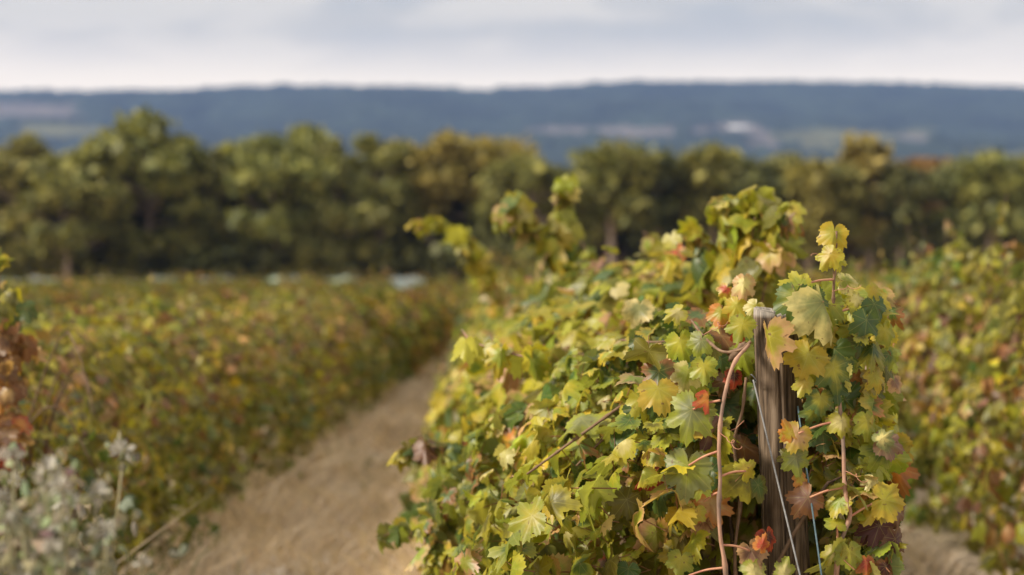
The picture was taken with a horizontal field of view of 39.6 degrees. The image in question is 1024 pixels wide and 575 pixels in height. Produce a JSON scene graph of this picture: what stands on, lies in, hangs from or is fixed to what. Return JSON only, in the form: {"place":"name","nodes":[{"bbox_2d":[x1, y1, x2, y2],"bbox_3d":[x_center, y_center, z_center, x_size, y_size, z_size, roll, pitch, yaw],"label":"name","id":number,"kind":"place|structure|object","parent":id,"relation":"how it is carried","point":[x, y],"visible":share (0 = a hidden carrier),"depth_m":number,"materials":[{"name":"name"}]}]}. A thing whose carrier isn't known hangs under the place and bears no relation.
{"place":"outdoors","nodes":[
{"label":"outdoors","id":0,"kind":"place"},
{"bbox_2d":[201,418,417,574],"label":"path","id":1,"kind":"structure","parent":0,"point":[277,570],"depth_m":8.47,"materials":[{"name":"soil"}]},
{"bbox_2d":[0,442,63,567],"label":"flowering weed","id":2,"kind":"object","parent":1,"relation":"on","point":[56,528],"visible":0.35,"depth_m":2.40,"materials":[{"name":"white plant"}]},
{"bbox_2d":[0,506,90,574],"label":"flowering weed","id":3,"kind":"object","parent":1,"relation":"on","point":[74,525],"visible":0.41,"depth_m":2.23,"materials":[{"name":"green plant"}]},
{"bbox_2d":[0,439,96,574],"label":"flowering weed","id":4,"kind":"object","parent":1,"relation":"on","point":[6,453],"visible":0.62,"depth_m":2.23,"materials":[{"name":"white plant"}]},
{"bbox_2d":[0,248,101,571],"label":"grapevine","id":5,"kind":"object","parent":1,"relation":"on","point":[17,349],"visible":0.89,"depth_m":4.96,"materials":[{"name":"green plant"}]},
{"bbox_2d":[0,448,113,574],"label":"flowering weed","id":6,"kind":"object","parent":1,"relation":"on","point":[53,466],"visible":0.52,"depth_m":2.22,"materials":[{"name":"white plant"}]},
{"bbox_2d":[0,472,117,574],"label":"flowering weed","id":7,"kind":"object","parent":1,"relation":"on","point":[102,490],"visible":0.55,"depth_m":2.23,"materials":[{"name":"white plant"}]},
{"bbox_2d":[21,530,101,574],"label":"flowering weed","id":8,"kind":"object","parent":1,"relation":"on","point":[58,555],"visible":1,"depth_m":2.08,"materials":[{"name":"white plant"}]},
{"bbox_2d":[0,431,141,574],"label":"flowering weed","id":9,"kind":"object","parent":1,"relation":"on","point":[126,502],"visible":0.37,"depth_m":2.43,"materials":[{"name":"white plant"}]},
{"bbox_2d":[0,467,188,574],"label":"flowering weed","id":10,"kind":"object","parent":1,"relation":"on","point":[27,521],"visible":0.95,"depth_m":2.14,"materials":[{"name":"white plant"}]},
{"bbox_2d":[0,79,1023,169],"bbox_3d":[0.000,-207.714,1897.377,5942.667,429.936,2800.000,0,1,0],"label":"hills","id":11,"kind":"structure","parent":0,"point":[805,119],"depth_m":2331.84,"materials":[{"name":"blue plant"}]},
{"bbox_2d":[0,0,1023,91],"label":"sky","id":12,"kind":"structure","parent":0,"point":[57,45],"materials":[{"name":"white"}]},
{"bbox_2d":[7,336,1023,574],"bbox_3d":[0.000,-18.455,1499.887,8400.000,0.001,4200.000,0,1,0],"label":"ground","id":13,"kind":"structure","parent":0,"point":[971,559],"depth_m":9.19,"materials":[{"name":"beige plant"}]},
{"bbox_2d":[0,400,56,574],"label":"grapevine","id":14,"kind":"object","parent":13,"relation":"on","point":[32,484],"visible":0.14,"depth_m":5.70,"materials":[{"name":"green plant"}]},
{"bbox_2d":[0,223,62,280],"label":"understorey bush","id":15,"kind":"object","parent":13,"relation":"on","point":[8,274],"visible":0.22,"depth_m":89.09,"materials":[{"name":"green plant"}]},
{"bbox_2d":[0,131,76,274],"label":"gum tree","id":16,"kind":"object","parent":13,"relation":"on","point":[28,145],"visible":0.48,"depth_m":87.53,"materials":[{"name":"green plant"}]},
{"bbox_2d":[10,277,86,440],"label":"grapevine","id":17,"kind":"object","parent":13,"relation":"on","point":[46,317],"visible":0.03,"depth_m":14.22,"materials":[{"name":"green plant"}]},
{"bbox_2d":[3,219,110,278],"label":"understorey bush","id":18,"kind":"object","parent":13,"relation":"on","point":[80,255],"visible":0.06,"depth_m":89.89,"materials":[{"name":"green plant"}]},
{"bbox_2d":[22,289,100,313],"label":"grapevine","id":19,"kind":"object","parent":13,"relation":"on","point":[49,301],"visible":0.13,"depth_m":22.31,"materials":[{"name":"green plant"}]},
{"bbox_2d":[0,147,140,279],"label":"gum tree","id":20,"kind":"object","parent":13,"relation":"on","point":[63,193],"visible":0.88,"depth_m":85.84,"materials":[{"name":"green plant"}]},
{"bbox_2d":[12,297,139,408],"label":"grapevine","id":21,"kind":"object","parent":13,"relation":"on","point":[75,309],"visible":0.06,"depth_m":15.37,"materials":[{"name":"green plant"}]},
{"bbox_2d":[48,273,122,313],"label":"grapevine","id":22,"kind":"object","parent":13,"relation":"on","point":[94,294],"visible":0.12,"depth_m":24.00,"materials":[{"name":"green plant"}]},
{"bbox_2d":[32,237,143,280],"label":"understorey bush","id":23,"kind":"object","parent":13,"relation":"on","point":[114,259],"visible":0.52,"depth_m":90.38,"materials":[{"name":"green plant"}]},
{"bbox_2d":[0,320,178,574],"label":"grapevine","id":24,"kind":"object","parent":13,"relation":"on","point":[82,420],"visible":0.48,"depth_m":6.65,"materials":[{"name":"green plant"}]},
{"bbox_2d":[71,283,133,310],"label":"grapevine","id":25,"kind":"object","parent":13,"relation":"on","point":[106,297],"visible":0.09,"depth_m":25.52,"materials":[{"name":"green plant"}]},
{"bbox_2d":[59,276,172,407],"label":"grapevine","id":26,"kind":"object","parent":13,"relation":"on","point":[114,314],"visible":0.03,"depth_m":16.85,"materials":[{"name":"green plant"}]},
{"bbox_2d":[0,284,259,574],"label":"grapevine","id":27,"kind":"object","parent":13,"relation":"on","point":[190,462],"visible":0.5,"depth_m":7.85,"materials":[{"name":"green plant"}]},
{"bbox_2d":[92,247,175,276],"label":"understorey bush","id":28,"kind":"object","parent":13,"relation":"on","point":[151,258],"visible":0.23,"depth_m":91.53,"materials":[{"name":"green plant"}]},
{"bbox_2d":[58,104,230,280],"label":"gum tree","id":29,"kind":"object","parent":13,"relation":"on","point":[156,173],"visible":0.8,"depth_m":88.77,"materials":[{"name":"green plant"}]},
{"bbox_2d":[121,282,189,299],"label":"grapevine","id":30,"kind":"object","parent":13,"relation":"on","point":[158,290],"visible":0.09,"depth_m":28.11,"materials":[{"name":"green plant"}]},
{"bbox_2d":[133,257,178,280],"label":"understorey bush","id":31,"kind":"object","parent":13,"relation":"on","point":[164,272],"visible":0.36,"depth_m":91.28,"materials":[{"name":"green plant"}]},
{"bbox_2d":[18,274,303,521],"bbox_3d":[-2.432,0.743,9.490,1.957,1.716,1.782,0,1,-2],"label":"grapevine","id":32,"kind":"object","parent":13,"relation":"on","point":[167,322],"visible":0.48,"depth_m":9.42,"materials":[{"name":"green plant"}]},
{"bbox_2d":[140,270,192,297],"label":"grapevine","id":33,"kind":"object","parent":13,"relation":"on","point":[182,288],"visible":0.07,"depth_m":30.13,"materials":[{"name":"green plant"}]},
{"bbox_2d":[158,275,216,368],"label":"grapevine","id":34,"kind":"object","parent":13,"relation":"on","point":[171,292],"visible":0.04,"depth_m":19.99,"materials":[{"name":"green plant"}]},
{"bbox_2d":[188,230,231,278],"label":"understorey bush","id":35,"kind":"object","parent":13,"relation":"on","point":[210,265],"visible":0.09,"depth_m":89.55,"materials":[{"name":"green plant"}]},
{"bbox_2d":[153,141,267,268],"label":"gum tree","id":36,"kind":"object","parent":13,"relation":"on","point":[208,176],"visible":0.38,"depth_m":90.68,"materials":[{"name":"green plant"}]},
{"bbox_2d":[180,290,242,357],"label":"grapevine","id":37,"kind":"object","parent":13,"relation":"on","point":[204,299],"visible":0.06,"depth_m":21.42,"materials":[{"name":"green plant"}]},
{"bbox_2d":[0,276,423,289],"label":"bird netting","id":38,"kind":"object","parent":13,"relation":"on","point":[400,282],"visible":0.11,"depth_m":69.68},
{"bbox_2d":[165,243,263,278],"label":"understorey bush","id":39,"kind":"object","parent":13,"relation":"on","point":[187,265],"visible":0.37,"depth_m":89.43,"materials":[{"name":"green plant"}]},
{"bbox_2d":[103,273,331,490],"bbox_3d":[-2.324,0.737,10.988,1.838,1.701,1.774,0,1,-2],"label":"grapevine","id":40,"kind":"object","parent":13,"relation":"on","point":[303,400],"visible":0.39,"depth_m":10.72,"materials":[{"name":"green plant"}]},
{"bbox_2d":[195,270,263,313],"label":"grapevine","id":41,"kind":"object","parent":13,"relation":"on","point":[244,291],"visible":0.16,"depth_m":22.82,"materials":[{"name":"green plant"}]},
{"bbox_2d":[201,232,293,277],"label":"understorey bush","id":42,"kind":"object","parent":13,"relation":"on","point":[266,255],"visible":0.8,"depth_m":88.58,"materials":[{"name":"green plant"}]},
{"bbox_2d":[159,283,354,467],"bbox_3d":[-2.319,0.766,12.454,1.903,1.604,1.753,0,1,-2],"label":"grapevine","id":43,"kind":"object","parent":13,"relation":"on","point":[285,319],"visible":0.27,"depth_m":12.31,"materials":[{"name":"green plant"}]},
{"bbox_2d":[252,190,272,211],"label":"gum tree","id":44,"kind":"object","parent":13,"relation":"on","point":[260,201],"visible":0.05,"depth_m":96.93,"materials":[{"name":"green plant"}]},
{"bbox_2d":[247,274,284,302],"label":"grapevine","id":45,"kind":"object","parent":13,"relation":"on","point":[269,292],"visible":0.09,"depth_m":25.70,"materials":[{"name":"green plant"}]},
{"bbox_2d":[212,121,350,253],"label":"gum tree","id":46,"kind":"object","parent":13,"relation":"on","point":[263,165],"visible":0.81,"depth_m":87.69,"materials":[{"name":"green plant"}]},
{"bbox_2d":[221,276,384,440],"bbox_3d":[-2.255,0.694,13.930,1.957,1.692,1.782,0,1,-2],"label":"grapevine","id":47,"kind":"object","parent":13,"relation":"on","point":[344,355],"visible":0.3,"depth_m":13.83,"materials":[{"name":"green plant"}]},
{"bbox_2d":[263,250,358,278],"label":"understorey bush","id":48,"kind":"object","parent":13,"relation":"on","point":[297,268],"visible":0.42,"depth_m":88.91,"materials":[{"name":"green plant"}]},
{"bbox_2d":[251,275,399,419],"bbox_3d":[-2.146,0.695,15.428,1.838,1.666,1.774,0,1,-2],"label":"grapevine","id":49,"kind":"object","parent":13,"relation":"on","point":[369,355],"visible":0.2,"depth_m":15.16,"materials":[{"name":"green plant"}]},
{"bbox_2d":[268,135,404,272],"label":"gum tree","id":50,"kind":"object","parent":13,"relation":"on","point":[361,214],"visible":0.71,"depth_m":88.23,"materials":[{"name":"green plant"}]},
{"bbox_2d":[296,283,416,409],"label":"grapevine","id":51,"kind":"object","parent":13,"relation":"on","point":[361,309],"visible":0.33,"depth_m":16.73,"materials":[{"name":"green plant"}]},
{"bbox_2d":[309,264,428,397],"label":"grapevine","id":52,"kind":"object","parent":13,"relation":"on","point":[402,344],"visible":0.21,"depth_m":18.42,"materials":[{"name":"green plant"}]},
{"bbox_2d":[328,281,430,381],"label":"grapevine","id":53,"kind":"object","parent":13,"relation":"on","point":[419,348],"visible":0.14,"depth_m":19.60,"materials":[{"name":"green plant"}]},
{"bbox_2d":[344,235,416,278],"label":"understorey bush","id":54,"kind":"object","parent":13,"relation":"on","point":[365,272],"visible":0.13,"depth_m":91.52,"materials":[{"name":"green plant"}]},
{"bbox_2d":[319,131,451,274],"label":"gum tree","id":55,"kind":"object","parent":13,"relation":"on","point":[400,205],"visible":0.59,"depth_m":90.20,"materials":[{"name":"green plant"}]},
{"bbox_2d":[358,243,427,278],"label":"understorey bush","id":56,"kind":"object","parent":13,"relation":"on","point":[394,270],"visible":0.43,"depth_m":90.80,"materials":[{"name":"green plant"}]},
{"bbox_2d":[360,273,443,368],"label":"grapevine","id":57,"kind":"object","parent":13,"relation":"on","point":[429,342],"visible":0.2,"depth_m":21.12,"materials":[{"name":"green plant"}]},
{"bbox_2d":[379,272,455,355],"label":"grapevine","id":58,"kind":"object","parent":13,"relation":"on","point":[443,312],"visible":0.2,"depth_m":24.02,"materials":[{"name":"green plant"}]},
{"bbox_2d":[386,237,452,280],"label":"understorey bush","id":59,"kind":"object","parent":13,"relation":"on","point":[423,249],"visible":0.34,"depth_m":90.42,"materials":[{"name":"green plant"}]},
{"bbox_2d":[390,291,452,374],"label":"grapevine","id":60,"kind":"object","parent":13,"relation":"on","point":[437,314],"visible":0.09,"depth_m":22.81,"materials":[{"name":"green plant"}]},
{"bbox_2d":[392,278,459,350],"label":"grapevine","id":61,"kind":"object","parent":13,"relation":"on","point":[434,294],"visible":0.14,"depth_m":25.63,"materials":[{"name":"green plant"}]},
{"bbox_2d":[376,137,479,246],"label":"gum tree","id":62,"kind":"object","parent":13,"relation":"on","point":[433,201],"visible":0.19,"depth_m":91.86,"materials":[{"name":"green plant"}]},
{"bbox_2d":[404,282,461,320],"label":"grapevine","id":63,"kind":"object","parent":13,"relation":"on","point":[454,301],"visible":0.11,"depth_m":28.93,"materials":[{"name":"green plant"}]},
{"bbox_2d":[404,203,493,243],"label":"gum tree","id":64,"kind":"object","parent":13,"relation":"on","point":[456,220],"visible":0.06,"depth_m":94.76,"materials":[{"name":"green plant"}]},
{"bbox_2d":[407,222,515,284],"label":"understorey bush","id":65,"kind":"object","parent":13,"relation":"on","point":[441,253],"visible":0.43,"depth_m":88.12,"materials":[{"name":"green plant"}]},
{"bbox_2d":[407,127,540,227],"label":"gum tree","id":66,"kind":"object","parent":13,"relation":"on","point":[449,146],"visible":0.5,"depth_m":90.28,"materials":[{"name":"green plant"}]},
{"bbox_2d":[451,267,529,350],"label":"grapevine","id":67,"kind":"object","parent":13,"relation":"on","point":[468,300],"visible":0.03,"depth_m":21.54,"materials":[{"name":"green plant"}]},
{"bbox_2d":[453,255,527,337],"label":"grapevine","id":68,"kind":"object","parent":13,"relation":"on","point":[459,328],"visible":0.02,"depth_m":20.74,"materials":[{"name":"green plant"}]},
{"bbox_2d":[431,275,562,397],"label":"grapevine","id":69,"kind":"object","parent":13,"relation":"on","point":[481,305],"visible":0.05,"depth_m":13.82,"materials":[{"name":"green plant"}]},
{"bbox_2d":[448,268,547,363],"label":"grapevine","id":70,"kind":"object","parent":13,"relation":"on","point":[482,311],"visible":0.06,"depth_m":14.84,"materials":[{"name":"green plant"}]},
{"bbox_2d":[405,216,592,485],"bbox_3d":[0.319,0.590,8.850,1.922,2.031,1.800,0,1,-2],"label":"grapevine","id":71,"kind":"object","parent":13,"relation":"on","point":[470,251],"visible":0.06,"depth_m":8.32,"materials":[{"name":"plant"}]},
{"bbox_2d":[462,258,535,328],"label":"grapevine","id":72,"kind":"object","parent":13,"relation":"on","point":[520,272],"visible":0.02,"depth_m":19.31,"materials":[{"name":"green plant"}]},
{"bbox_2d":[451,263,548,385],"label":"grapevine","id":73,"kind":"object","parent":13,"relation":"on","point":[514,292],"visible":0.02,"depth_m":11.88,"materials":[{"name":"green plant"}]},
{"bbox_2d":[447,267,552,398],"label":"grapevine","id":74,"kind":"object","parent":13,"relation":"on","point":[512,301],"visible":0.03,"depth_m":10.02,"materials":[{"name":"green plant"}]},
{"bbox_2d":[441,266,558,372],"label":"grapevine","id":75,"kind":"object","parent":13,"relation":"on","point":[518,278],"visible":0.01,"depth_m":15.99,"materials":[{"name":"green plant"}]},
{"bbox_2d":[398,173,670,567],"bbox_3d":[0.399,0.537,7.371,1.940,2.179,1.806,0,1,-2],"label":"grapevine","id":76,"kind":"object","parent":13,"relation":"on","point":[557,252],"visible":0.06,"depth_m":6.76,"materials":[{"name":"plant"}]},
{"bbox_2d":[467,150,606,275],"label":"gum tree","id":77,"kind":"object","parent":13,"relation":"on","point":[518,171],"visible":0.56,"depth_m":87.76,"materials":[{"name":"green plant"}]},
{"bbox_2d":[558,137,661,265],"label":"gum tree","id":78,"kind":"object","parent":13,"relation":"on","point":[611,177],"visible":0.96,"depth_m":86.74,"materials":[{"name":"green plant"}]},
{"bbox_2d":[599,240,633,272],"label":"understorey bush","id":79,"kind":"object","parent":13,"relation":"on","point":[620,256],"visible":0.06,"depth_m":94.15,"materials":[{"name":"green plant"}]},
{"bbox_2d":[405,185,828,573],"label":"grapevine","id":80,"kind":"object","parent":13,"relation":"on","point":[760,239],"visible":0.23,"depth_m":5.19,"materials":[{"name":"plant"}]},
{"bbox_2d":[603,221,643,257],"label":"gum tree","id":81,"kind":"object","parent":13,"relation":"on","point":[623,237],"visible":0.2,"depth_m":94.77,"materials":[{"name":"green plant"}]},
{"bbox_2d":[375,221,920,574],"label":"grapevine","id":82,"kind":"object","parent":13,"relation":"on","point":[658,431],"visible":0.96,"depth_m":3.50,"materials":[{"name":"plant"}]},
{"bbox_2d":[630,143,692,259],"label":"gum tree","id":83,"kind":"object","parent":13,"relation":"on","point":[665,217],"visible":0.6,"depth_m":88.96,"materials":[{"name":"green plant"}]},
{"bbox_2d":[668,154,710,261],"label":"gum tree","id":84,"kind":"object","parent":13,"relation":"on","point":[683,243],"visible":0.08,"depth_m":91.42,"materials":[{"name":"green plant"}]},
{"bbox_2d":[674,140,747,244],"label":"gum tree","id":85,"kind":"object","parent":13,"relation":"on","point":[712,174],"visible":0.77,"depth_m":88.63,"materials":[{"name":"green plant"}]},
{"bbox_2d":[718,155,790,205],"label":"gum tree","id":86,"kind":"object","parent":13,"relation":"on","point":[756,171],"visible":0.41,"depth_m":88.05,"materials":[{"name":"green plant"}]},
{"bbox_2d":[750,306,810,574],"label":"vineyard post","id":87,"kind":"object","parent":13,"relation":"on","point":[779,400],"visible":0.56,"depth_m":3.46,"materials":[{"name":"brown wood"}]},
{"bbox_2d":[753,380,800,574],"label":"guy wire","id":88,"kind":"object","parent":87,"relation":"attached to","point":[776,478],"visible":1,"depth_m":3.35,"materials":[{"name":"silver metal"}]},
{"bbox_2d":[797,406,821,574],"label":"blue twine","id":89,"kind":"object","parent":87,"relation":"attached to","point":[812,511],"visible":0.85,"depth_m":3.35,"materials":[{"name":"blue plastic"}]},
{"bbox_2d":[760,150,805,264],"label":"gum tree","id":90,"kind":"object","parent":13,"relation":"on","point":[781,163],"visible":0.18,"depth_m":90.56,"materials":[{"name":"green plant"}]},
{"bbox_2d":[782,155,837,271],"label":"gum tree","id":91,"kind":"object","parent":13,"relation":"on","point":[808,179],"visible":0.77,"depth_m":87.81,"materials":[{"name":"green plant"}]},
{"bbox_2d":[795,239,863,272],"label":"understorey bush","id":92,"kind":"object","parent":13,"relation":"on","point":[856,254],"visible":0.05,"depth_m":91.77,"materials":[{"name":"green plant"}]},
{"bbox_2d":[797,244,877,272],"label":"understorey bush","id":93,"kind":"object","parent":13,"relation":"on","point":[848,252],"visible":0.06,"depth_m":92.07,"materials":[{"name":"green plant"}]},
{"bbox_2d":[818,161,871,268],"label":"gum tree","id":94,"kind":"object","parent":13,"relation":"on","point":[850,193],"visible":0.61,"depth_m":88.81,"materials":[{"name":"green plant"}]},
{"bbox_2d":[830,130,898,272],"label":"gum tree","id":95,"kind":"object","parent":13,"relation":"on","point":[868,153],"visible":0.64,"depth_m":90.32,"materials":[{"name":"green plant"}]},
{"bbox_2d":[817,258,947,453],"bbox_3d":[2.743,0.651,11.765,1.947,1.840,1.822,0,1,-2],"label":"grapevine","id":96,"kind":"object","parent":13,"relation":"on","point":[869,280],"visible":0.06,"depth_m":11.58,"materials":[{"name":"green plant"}]},
{"bbox_2d":[845,244,923,273],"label":"understorey bush","id":97,"kind":"object","parent":13,"relation":"on","point":[876,258],"visible":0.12,"depth_m":93.68,"materials":[{"name":"green plant"}]},
{"bbox_2d":[859,160,937,273],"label":"gum tree","id":98,"kind":"object","parent":13,"relation":"on","point":[903,182],"visible":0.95,"depth_m":89.17,"materials":[{"name":"green plant"}]},
{"bbox_2d":[885,245,943,270],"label":"understorey bush","id":99,"kind":"object","parent":13,"relation":"on","point":[921,251],"visible":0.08,"depth_m":94.67,"materials":[{"name":"green plant"}]},
{"bbox_2d":[894,155,951,217],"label":"gum tree","id":100,"kind":"object","parent":13,"relation":"on","point":[924,164],"visible":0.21,"depth_m":94.28,"materials":[{"name":"brown plant"}]},
{"bbox_2d":[842,217,1023,472],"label":"grapevine","id":101,"kind":"object","parent":13,"relation":"on","point":[884,266],"visible":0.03,"depth_m":10.29,"materials":[{"name":"green plant"}]},
{"bbox_2d":[854,216,1023,535],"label":"grapevine","id":102,"kind":"object","parent":13,"relation":"on","point":[925,276],"visible":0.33,"depth_m":8.48,"materials":[{"name":"green plant"}]},
{"bbox_2d":[921,160,994,252],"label":"gum tree","id":103,"kind":"object","parent":13,"relation":"on","point":[935,178],"visible":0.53,"depth_m":88.34,"materials":[{"name":"green plant"}]},
{"bbox_2d":[897,196,1023,574],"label":"grapevine","id":104,"kind":"object","parent":13,"relation":"on","point":[996,481],"visible":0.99,"depth_m":7.35,"materials":[{"name":"green plant"}]},
{"bbox_2d":[938,148,1023,264],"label":"gum tree","id":105,"kind":"object","parent":13,"relation":"on","point":[997,183],"visible":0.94,"depth_m":86.57,"materials":[{"name":"green plant"}]},
{"bbox_2d":[992,155,1023,261],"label":"gum tree","id":106,"kind":"object","parent":13,"relation":"on","point":[1007,238],"visible":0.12,"depth_m":89.96,"materials":[{"name":"green plant"}]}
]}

